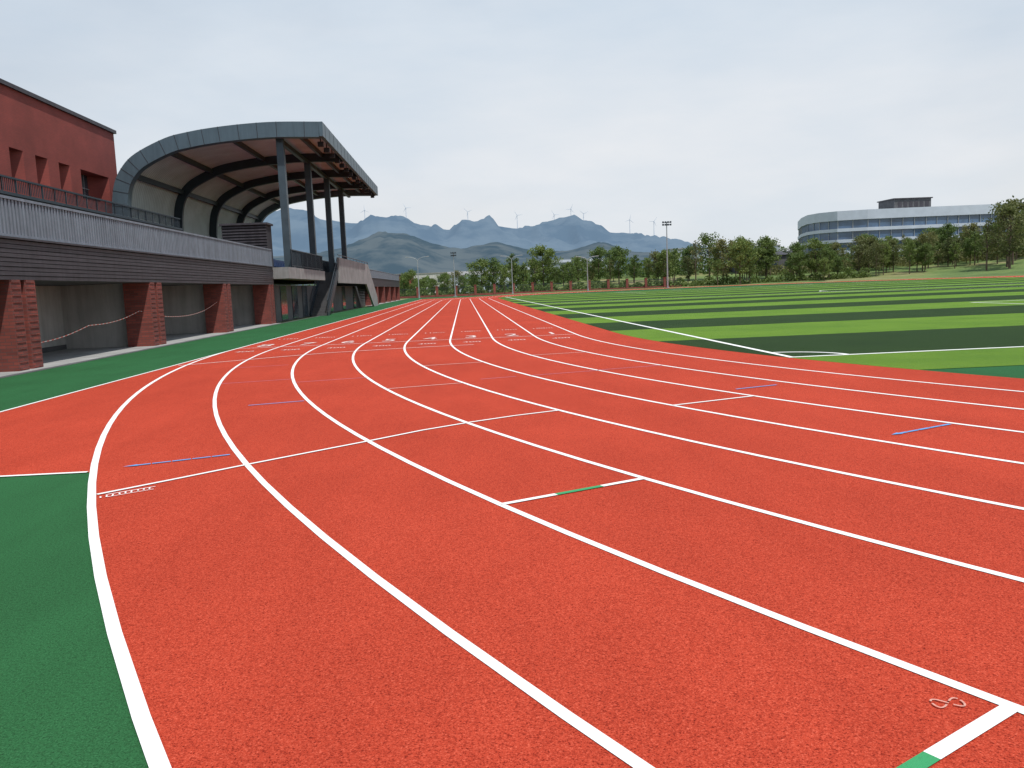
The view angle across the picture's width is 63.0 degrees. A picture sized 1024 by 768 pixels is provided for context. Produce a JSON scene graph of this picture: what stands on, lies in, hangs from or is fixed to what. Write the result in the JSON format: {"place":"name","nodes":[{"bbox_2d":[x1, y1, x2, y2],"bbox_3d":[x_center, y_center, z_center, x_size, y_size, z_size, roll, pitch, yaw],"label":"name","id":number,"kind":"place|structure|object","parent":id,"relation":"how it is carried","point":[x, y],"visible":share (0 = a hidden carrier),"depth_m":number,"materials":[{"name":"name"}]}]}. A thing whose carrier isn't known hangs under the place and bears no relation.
{"place":"outdoors","nodes":[
{"label":"outdoors","id":0,"kind":"place"},
{"bbox_2d":[0,84,116,212],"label":"walls","id":1,"kind":"structure","parent":0,"point":[42,143],"depth_m":39.33,"materials":[{"name":"red brick"}]},
{"bbox_2d":[0,78,115,133],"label":"roof coping","id":2,"kind":"object","parent":1,"relation":"on","point":[43,100],"visible":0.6,"depth_m":39.47,"materials":[{"name":"metal"}]},
{"bbox_2d":[81,174,88,198],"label":"windows","id":3,"kind":"structure","parent":1,"relation":"attached to","point":[86,185],"depth_m":44.33,"materials":[{"name":"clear glass"}]},
{"bbox_2d":[273,231,654,285],"bbox_3d":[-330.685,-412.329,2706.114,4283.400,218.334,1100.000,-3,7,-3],"label":"hills","id":4,"kind":"structure","parent":0,"point":[385,251],"depth_m":2655.04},
{"bbox_2d":[263,208,706,255],"bbox_3d":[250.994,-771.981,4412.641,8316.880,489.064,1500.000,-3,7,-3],"label":"hills","id":5,"kind":"structure","parent":0,"point":[571,232],"depth_m":4346.59,"materials":[{"name":"blue stone"}]},
{"bbox_2d":[0,276,1023,767],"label":"running track","id":6,"kind":"structure","parent":0,"point":[472,532],"depth_m":4.67,"materials":[{"name":"red rubber"}]},
{"bbox_2d":[0,278,1023,767],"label":"green rubber apron","id":7,"kind":"object","parent":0,"point":[62,700],"visible":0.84,"depth_m":4.17,"materials":[{"name":"green rubber"}]},
{"bbox_2d":[0,0,1023,250],"label":"sky","id":8,"kind":"structure","parent":0,"point":[752,119],"materials":[{"name":"white"}]},
{"bbox_2d":[277,257,1023,322],"bbox_3d":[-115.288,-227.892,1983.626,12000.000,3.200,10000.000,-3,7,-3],"label":"ground","id":9,"kind":"structure","parent":0,"point":[962,269],"depth_m":155.47,"materials":[{"name":"green plant"}]},
{"bbox_2d":[0,121,399,376],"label":"grandstand","id":10,"kind":"object","parent":9,"relation":"on","point":[182,229],"visible":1,"depth_m":36.50,"materials":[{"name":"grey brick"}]},
{"bbox_2d":[41,302,216,342],"bbox_3d":[-11.859,-2.166,27.142,0.001,0.771,15.900,-3,7,-3],"label":"barrier tape","id":11,"kind":"object","parent":10,"relation":"attached to","point":[118,320],"visible":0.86,"depth_m":24.37,"materials":[{"name":"white plastic"}]},
{"bbox_2d":[279,286,355,320],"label":"under stand doors","id":12,"kind":"structure","parent":10,"relation":"in","point":[283,293],"depth_m":51.19,"materials":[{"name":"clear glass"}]},
{"bbox_2d":[0,299,404,377],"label":"drain channel","id":13,"kind":"object","parent":9,"relation":"on","point":[147,349],"visible":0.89,"depth_m":24.11,"materials":[{"name":"concrete"}]},
{"bbox_2d":[401,270,417,289],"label":"tree","id":14,"kind":"object","parent":9,"relation":"on","point":[410,274],"visible":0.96,"depth_m":160.31,"materials":[{"name":"green plant"}]},
{"bbox_2d":[414,273,448,293],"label":"walls","id":15,"kind":"structure","parent":9,"relation":"on","point":[434,276],"depth_m":296.42,"materials":[{"name":"beige paint"}]},
{"bbox_2d":[429,278,440,293],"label":"tree","id":16,"kind":"object","parent":9,"relation":"on","point":[432,282],"visible":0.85,"depth_m":165.62,"materials":[{"name":"green plant"}]},
{"bbox_2d":[437,274,450,289],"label":"tree","id":17,"kind":"object","parent":9,"relation":"on","point":[441,278],"visible":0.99,"depth_m":167.38,"materials":[{"name":"green plant"}]},
{"bbox_2d":[451,269,465,292],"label":"tree","id":18,"kind":"object","parent":9,"relation":"on","point":[457,273],"visible":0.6,"depth_m":171.14,"materials":[{"name":"green plant"}]},
{"bbox_2d":[457,276,468,288],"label":"tree","id":19,"kind":"object","parent":9,"relation":"on","point":[461,278],"visible":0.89,"depth_m":160.28,"materials":[{"name":"green plant"}]},
{"bbox_2d":[465,258,491,290],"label":"tree","id":20,"kind":"object","parent":9,"relation":"on","point":[481,265],"visible":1,"depth_m":161.34,"materials":[{"name":"green plant"}]},
{"bbox_2d":[450,275,516,292],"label":"walls","id":21,"kind":"structure","parent":9,"relation":"on","point":[480,280],"depth_m":232.97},
{"bbox_2d":[483,257,501,283],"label":"tree","id":22,"kind":"object","parent":9,"relation":"on","point":[495,265],"visible":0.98,"depth_m":161.62,"materials":[{"name":"green plant"}]},
{"bbox_2d":[490,264,507,289],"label":"tree","id":23,"kind":"object","parent":9,"relation":"on","point":[499,283],"visible":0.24,"depth_m":175.25,"materials":[{"name":"green plant"}]},
{"bbox_2d":[496,267,510,291],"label":"tree","id":24,"kind":"object","parent":9,"relation":"on","point":[505,271],"visible":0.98,"depth_m":161.38,"materials":[{"name":"green plant"}]},
{"bbox_2d":[501,253,520,282],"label":"tree","id":25,"kind":"object","parent":9,"relation":"on","point":[514,261],"visible":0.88,"depth_m":164.98,"materials":[{"name":"green plant"}]},
{"bbox_2d":[506,263,521,285],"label":"tree","id":26,"kind":"object","parent":9,"relation":"on","point":[517,276],"visible":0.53,"depth_m":171.90,"materials":[{"name":"green plant"}]},
{"bbox_2d":[517,263,527,287],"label":"tree","id":27,"kind":"object","parent":9,"relation":"on","point":[523,269],"visible":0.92,"depth_m":170.33,"materials":[{"name":"green plant"}]},
{"bbox_2d":[527,258,544,284],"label":"tree","id":28,"kind":"object","parent":9,"relation":"on","point":[534,275],"visible":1,"depth_m":162.41,"materials":[{"name":"green plant"}]},
{"bbox_2d":[400,277,681,297],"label":"boundary fence","id":29,"kind":"object","parent":9,"relation":"on","point":[571,283],"visible":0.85,"depth_m":157.60,"materials":[{"name":"metal"}]},
{"bbox_2d":[523,244,562,285],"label":"tree","id":30,"kind":"object","parent":9,"relation":"on","point":[548,253],"visible":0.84,"depth_m":165.50,"materials":[{"name":"green plant"}]},
{"bbox_2d":[541,259,559,287],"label":"tree","id":31,"kind":"object","parent":9,"relation":"on","point":[546,279],"visible":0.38,"depth_m":173.00,"materials":[{"name":"green plant"}]},
{"bbox_2d":[549,266,559,282],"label":"tree","id":32,"kind":"object","parent":9,"relation":"on","point":[553,270],"visible":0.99,"depth_m":163.96,"materials":[{"name":"green plant"}]},
{"bbox_2d":[557,264,568,286],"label":"tree","id":33,"kind":"object","parent":9,"relation":"on","point":[562,274],"visible":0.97,"depth_m":163.39,"materials":[{"name":"green plant"}]},
{"bbox_2d":[565,265,577,286],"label":"tree","id":34,"kind":"object","parent":9,"relation":"on","point":[571,271],"visible":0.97,"depth_m":161.80,"materials":[{"name":"green plant"}]},
{"bbox_2d":[569,260,583,278],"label":"tree","id":35,"kind":"object","parent":9,"relation":"on","point":[578,266],"visible":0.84,"depth_m":171.18,"materials":[{"name":"green plant"}]},
{"bbox_2d":[570,255,590,280],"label":"tree","id":36,"kind":"object","parent":9,"relation":"on","point":[575,258],"visible":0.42,"depth_m":174.08,"materials":[{"name":"green plant"}]},
{"bbox_2d":[585,245,613,286],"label":"tree","id":37,"kind":"object","parent":9,"relation":"on","point":[597,251],"visible":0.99,"depth_m":165.49,"materials":[{"name":"green plant"}]},
{"bbox_2d":[604,258,614,280],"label":"tree","id":38,"kind":"object","parent":9,"relation":"on","point":[611,263],"visible":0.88,"depth_m":166.18,"materials":[{"name":"green plant"}]},
{"bbox_2d":[603,245,633,283],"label":"tree","id":39,"kind":"object","parent":9,"relation":"on","point":[617,251],"visible":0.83,"depth_m":169.11,"materials":[{"name":"green plant"}]},
{"bbox_2d":[625,255,641,284],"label":"tree","id":40,"kind":"object","parent":9,"relation":"on","point":[633,260],"visible":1,"depth_m":165.49,"materials":[{"name":"green plant"}]},
{"bbox_2d":[400,266,871,298],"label":"hedge","id":41,"kind":"object","parent":9,"relation":"on","point":[848,271],"visible":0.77,"depth_m":158.86,"materials":[{"name":"green plant"}]},
{"bbox_2d":[643,262,651,284],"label":"tree","id":42,"kind":"object","parent":9,"relation":"on","point":[648,272],"visible":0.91,"depth_m":164.68,"materials":[{"name":"green plant"}]},
{"bbox_2d":[641,257,655,277],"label":"tree","id":43,"kind":"object","parent":9,"relation":"on","point":[647,260],"visible":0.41,"depth_m":173.34,"materials":[{"name":"green plant"}]},
{"bbox_2d":[645,249,664,278],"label":"tree","id":44,"kind":"object","parent":9,"relation":"on","point":[654,259],"visible":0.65,"depth_m":162.13,"materials":[{"name":"green plant"}]},
{"bbox_2d":[302,242,1022,295],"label":"shrubs","id":45,"kind":"object","parent":9,"relation":"on","point":[643,273],"visible":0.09,"depth_m":185.52,"materials":[{"name":"green plant"}]},
{"bbox_2d":[662,221,670,287],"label":"floodlight mast","id":46,"kind":"object","parent":9,"relation":"on","point":[666,224],"visible":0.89,"depth_m":149.97,"materials":[{"name":"metal"}]},
{"bbox_2d":[654,249,679,278],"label":"tree","id":47,"kind":"object","parent":9,"relation":"on","point":[661,255],"visible":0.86,"depth_m":160.07,"materials":[{"name":"green plant"}]},
{"bbox_2d":[668,256,678,282],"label":"tree","id":48,"kind":"object","parent":9,"relation":"on","point":[673,266],"visible":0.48,"depth_m":162.73,"materials":[{"name":"green plant"}]},
{"bbox_2d":[671,248,680,279],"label":"tree","id":49,"kind":"object","parent":9,"relation":"on","point":[674,251],"visible":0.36,"depth_m":169.24,"materials":[{"name":"green plant"}]},
{"bbox_2d":[679,255,696,283],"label":"tree","id":50,"kind":"object","parent":9,"relation":"on","point":[687,262],"visible":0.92,"depth_m":164.48,"materials":[{"name":"green plant"}]},
{"bbox_2d":[679,244,703,280],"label":"tree","id":51,"kind":"object","parent":9,"relation":"on","point":[684,252],"visible":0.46,"depth_m":171.67,"materials":[{"name":"green plant"}]},
{"bbox_2d":[688,240,703,280],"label":"tree","id":52,"kind":"object","parent":9,"relation":"on","point":[694,246],"visible":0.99,"depth_m":162.19,"materials":[{"name":"green plant"}]},
{"bbox_2d":[696,232,726,276],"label":"tree","id":53,"kind":"object","parent":9,"relation":"on","point":[705,240],"visible":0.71,"depth_m":170.81,"materials":[{"name":"green plant"}]},
{"bbox_2d":[709,259,724,285],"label":"tree","id":54,"kind":"object","parent":9,"relation":"on","point":[715,266],"visible":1,"depth_m":155.16,"materials":[{"name":"green plant"}]},
{"bbox_2d":[711,243,723,271],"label":"tree","id":55,"kind":"object","parent":9,"relation":"on","point":[716,254],"visible":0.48,"depth_m":160.72,"materials":[{"name":"green plant"}]},
{"bbox_2d":[706,236,737,284],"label":"tree","id":56,"kind":"object","parent":9,"relation":"on","point":[721,245],"visible":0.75,"depth_m":158.84,"materials":[{"name":"green plant"}]},
{"bbox_2d":[669,245,779,270],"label":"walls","id":57,"kind":"structure","parent":9,"relation":"on","point":[777,247],"depth_m":301.15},
{"bbox_2d":[726,237,761,284],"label":"tree","id":58,"kind":"object","parent":9,"relation":"on","point":[742,245],"visible":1,"depth_m":154.77,"materials":[{"name":"green plant"}]},
{"bbox_2d":[734,246,756,280],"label":"tree","id":59,"kind":"object","parent":9,"relation":"on","point":[749,251],"visible":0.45,"depth_m":162.82,"materials":[{"name":"green plant"}]},
{"bbox_2d":[743,260,757,278],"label":"tree","id":60,"kind":"object","parent":9,"relation":"on","point":[750,269],"visible":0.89,"depth_m":156.36,"materials":[{"name":"green plant"}]},
{"bbox_2d":[750,245,769,275],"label":"tree","id":61,"kind":"object","parent":9,"relation":"on","point":[762,261],"visible":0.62,"depth_m":165.59,"materials":[{"name":"green plant"}]},
{"bbox_2d":[748,236,781,275],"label":"tree","id":62,"kind":"object","parent":9,"relation":"on","point":[766,241],"visible":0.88,"depth_m":166.45,"materials":[{"name":"green plant"}]},
{"bbox_2d":[728,255,802,273],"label":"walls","id":63,"kind":"structure","parent":9,"relation":"on","point":[783,259],"depth_m":181.84,"materials":[{"name":"concrete"}]},
{"bbox_2d":[757,248,773,276],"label":"tree","id":64,"kind":"object","parent":9,"relation":"on","point":[765,265],"visible":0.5,"depth_m":167.16,"materials":[{"name":"green plant"}]},
{"bbox_2d":[779,242,808,277],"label":"tree","id":65,"kind":"object","parent":9,"relation":"on","point":[796,247],"visible":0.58,"depth_m":162.11,"materials":[{"name":"green plant"}]},
{"bbox_2d":[786,250,811,280],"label":"tree","id":66,"kind":"object","parent":9,"relation":"on","point":[796,257],"visible":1,"depth_m":156.58,"materials":[{"name":"green plant"}]},
{"bbox_2d":[800,236,828,279],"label":"tree","id":67,"kind":"object","parent":9,"relation":"on","point":[814,243],"visible":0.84,"depth_m":156.87,"materials":[{"name":"green plant"}]},
{"bbox_2d":[817,257,833,280],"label":"tree","id":68,"kind":"object","parent":9,"relation":"on","point":[823,261],"visible":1,"depth_m":152.89,"materials":[{"name":"green plant"}]},
{"bbox_2d":[815,246,840,277],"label":"tree","id":69,"kind":"object","parent":9,"relation":"on","point":[831,253],"visible":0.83,"depth_m":154.73,"materials":[{"name":"green plant"}]},
{"bbox_2d":[831,255,843,273],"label":"tree","id":70,"kind":"object","parent":9,"relation":"on","point":[839,262],"visible":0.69,"depth_m":157.52,"materials":[{"name":"green plant"}]},
{"bbox_2d":[829,240,847,268],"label":"tree","id":71,"kind":"object","parent":9,"relation":"on","point":[835,245],"visible":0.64,"depth_m":163.51,"materials":[{"name":"green plant"}]},
{"bbox_2d":[848,246,861,270],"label":"tree","id":72,"kind":"object","parent":9,"relation":"on","point":[852,262],"visible":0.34,"depth_m":168.78,"materials":[{"name":"green plant"}]},
{"bbox_2d":[844,234,869,271],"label":"tree","id":73,"kind":"object","parent":9,"relation":"on","point":[860,237],"visible":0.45,"depth_m":162.74,"materials":[{"name":"green plant"}]},
{"bbox_2d":[852,250,863,273],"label":"tree","id":74,"kind":"object","parent":9,"relation":"on","point":[858,260],"visible":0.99,"depth_m":159.24,"materials":[{"name":"green plant"}]},
{"bbox_2d":[854,236,877,272],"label":"tree","id":75,"kind":"object","parent":9,"relation":"on","point":[870,240],"visible":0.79,"depth_m":158.40,"materials":[{"name":"green plant"}]},
{"bbox_2d":[865,240,886,275],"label":"tree","id":76,"kind":"object","parent":9,"relation":"on","point":[876,247],"visible":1,"depth_m":154.10,"materials":[{"name":"green plant"}]},
{"bbox_2d":[874,240,891,274],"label":"tree","id":77,"kind":"object","parent":9,"relation":"on","point":[886,249],"visible":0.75,"depth_m":155.07,"materials":[{"name":"green plant"}]},
{"bbox_2d":[751,242,1023,275],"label":"shrubs","id":78,"kind":"object","parent":9,"relation":"on","point":[901,263],"visible":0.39,"depth_m":169.29,"materials":[{"name":"green plant"}]},
{"bbox_2d":[881,248,895,272],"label":"tree","id":79,"kind":"object","parent":9,"relation":"on","point":[889,258],"visible":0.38,"depth_m":159.41,"materials":[{"name":"green plant"}]},
{"bbox_2d":[875,234,904,269],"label":"tree","id":80,"kind":"object","parent":9,"relation":"on","point":[888,238],"visible":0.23,"depth_m":163.83,"materials":[{"name":"green plant"}]},
{"bbox_2d":[885,237,903,271],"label":"tree","id":81,"kind":"object","parent":9,"relation":"on","point":[895,249],"visible":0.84,"depth_m":159.06,"materials":[{"name":"green plant"}]},
{"bbox_2d":[802,214,1006,255],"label":"windows","id":82,"kind":"structure","parent":9,"relation":"on","point":[925,220],"depth_m":206.03,"materials":[{"name":"blue glass"}]},
{"bbox_2d":[798,204,1020,254],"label":"floor bands","id":83,"kind":"object","parent":82,"relation":"on","point":[897,213],"visible":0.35,"depth_m":205.34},
{"bbox_2d":[798,214,980,255],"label":"mullions","id":84,"kind":"object","parent":83,"relation":"on","point":[800,233],"visible":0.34,"depth_m":208.46,"materials":[{"name":"metal"}]},
{"bbox_2d":[878,198,930,208],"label":"roof plant room","id":85,"kind":"object","parent":83,"relation":"on","point":[893,203],"visible":0.5,"depth_m":209.45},
{"bbox_2d":[877,197,932,206],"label":"roof plant trim","id":86,"kind":"structure","parent":83,"relation":"on","point":[911,203],"depth_m":209.28,"materials":[{"name":"grey metal"}]},
{"bbox_2d":[900,241,919,273],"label":"tree","id":87,"kind":"object","parent":9,"relation":"on","point":[909,245],"visible":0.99,"depth_m":152.83,"materials":[{"name":"green plant"}]},
{"bbox_2d":[902,238,917,256],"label":"tree","id":88,"kind":"object","parent":9,"relation":"on","point":[907,241],"visible":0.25,"depth_m":163.50,"materials":[{"name":"green plant"}]},
{"bbox_2d":[907,241,923,271],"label":"tree","id":89,"kind":"object","parent":9,"relation":"on","point":[916,243],"visible":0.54,"depth_m":155.92,"materials":[{"name":"green plant"}]},
{"bbox_2d":[908,232,936,270],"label":"tree","id":90,"kind":"object","parent":9,"relation":"on","point":[922,238],"visible":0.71,"depth_m":154.69,"materials":[{"name":"green plant"}]},
{"bbox_2d":[914,242,938,271],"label":"tree","id":91,"kind":"object","parent":9,"relation":"on","point":[925,252],"visible":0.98,"depth_m":153.68,"materials":[{"name":"green plant"}]},
{"bbox_2d":[917,231,943,268],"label":"tree","id":92,"kind":"object","parent":9,"relation":"on","point":[932,233],"visible":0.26,"depth_m":159.32,"materials":[{"name":"green plant"}]},
{"bbox_2d":[933,241,945,266],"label":"tree","id":93,"kind":"object","parent":9,"relation":"on","point":[937,256],"visible":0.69,"depth_m":160.22,"materials":[{"name":"green plant"}]},
{"bbox_2d":[930,222,958,262],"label":"tree","id":94,"kind":"object","parent":9,"relation":"on","point":[949,226],"visible":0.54,"depth_m":166.36,"materials":[{"name":"green plant"}]},
{"bbox_2d":[939,236,954,266],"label":"tree","id":95,"kind":"object","parent":9,"relation":"on","point":[948,241],"visible":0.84,"depth_m":159.52,"materials":[{"name":"green plant"}]},
{"bbox_2d":[948,241,962,268],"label":"tree","id":96,"kind":"object","parent":9,"relation":"on","point":[955,248],"visible":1,"depth_m":154.61,"materials":[{"name":"green plant"}]},
{"bbox_2d":[947,238,965,265],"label":"tree","id":97,"kind":"object","parent":9,"relation":"on","point":[958,240],"visible":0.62,"depth_m":158.03,"materials":[{"name":"green plant"}]},
{"bbox_2d":[959,221,982,245],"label":"tree","id":98,"kind":"object","parent":9,"relation":"on","point":[972,226],"visible":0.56,"depth_m":171.23,"materials":[{"name":"green plant"}]},
{"bbox_2d":[961,238,980,264],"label":"tree","id":99,"kind":"object","parent":9,"relation":"on","point":[967,246],"visible":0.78,"depth_m":158.31,"materials":[{"name":"green plant"}]},
{"bbox_2d":[965,231,983,264],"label":"tree","id":100,"kind":"object","parent":9,"relation":"on","point":[974,243],"visible":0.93,"depth_m":156.28,"materials":[{"name":"green plant"}]},
{"bbox_2d":[965,235,988,262],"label":"tree","id":101,"kind":"object","parent":9,"relation":"on","point":[979,253],"visible":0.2,"depth_m":160.18,"materials":[{"name":"green plant"}]},
{"bbox_2d":[973,218,998,270],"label":"tree","id":102,"kind":"object","parent":9,"relation":"on","point":[987,249],"visible":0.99,"depth_m":144.03,"materials":[{"name":"green plant"}]},
{"bbox_2d":[985,231,1004,263],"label":"tree","id":103,"kind":"object","parent":9,"relation":"on","point":[992,246],"visible":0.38,"depth_m":154.21,"materials":[{"name":"green plant"}]},
{"bbox_2d":[982,200,1023,268],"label":"tree","id":104,"kind":"object","parent":9,"relation":"on","point":[1005,210],"visible":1,"depth_m":141.98,"materials":[{"name":"green plant"}]},
{"bbox_2d":[987,195,1023,264],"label":"tree","id":105,"kind":"object","parent":9,"relation":"on","point":[1019,204],"visible":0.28,"depth_m":149.20,"materials":[{"name":"green plant"}]},
{"bbox_2d":[997,198,1023,266],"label":"tree","id":106,"kind":"object","parent":9,"relation":"on","point":[1008,228],"visible":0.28,"depth_m":146.07,"materials":[{"name":"green plant"}]},
{"bbox_2d":[499,277,1023,369],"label":"football field","id":107,"kind":"structure","parent":0,"point":[941,323],"depth_m":27.92,"materials":[{"name":"green plant"}]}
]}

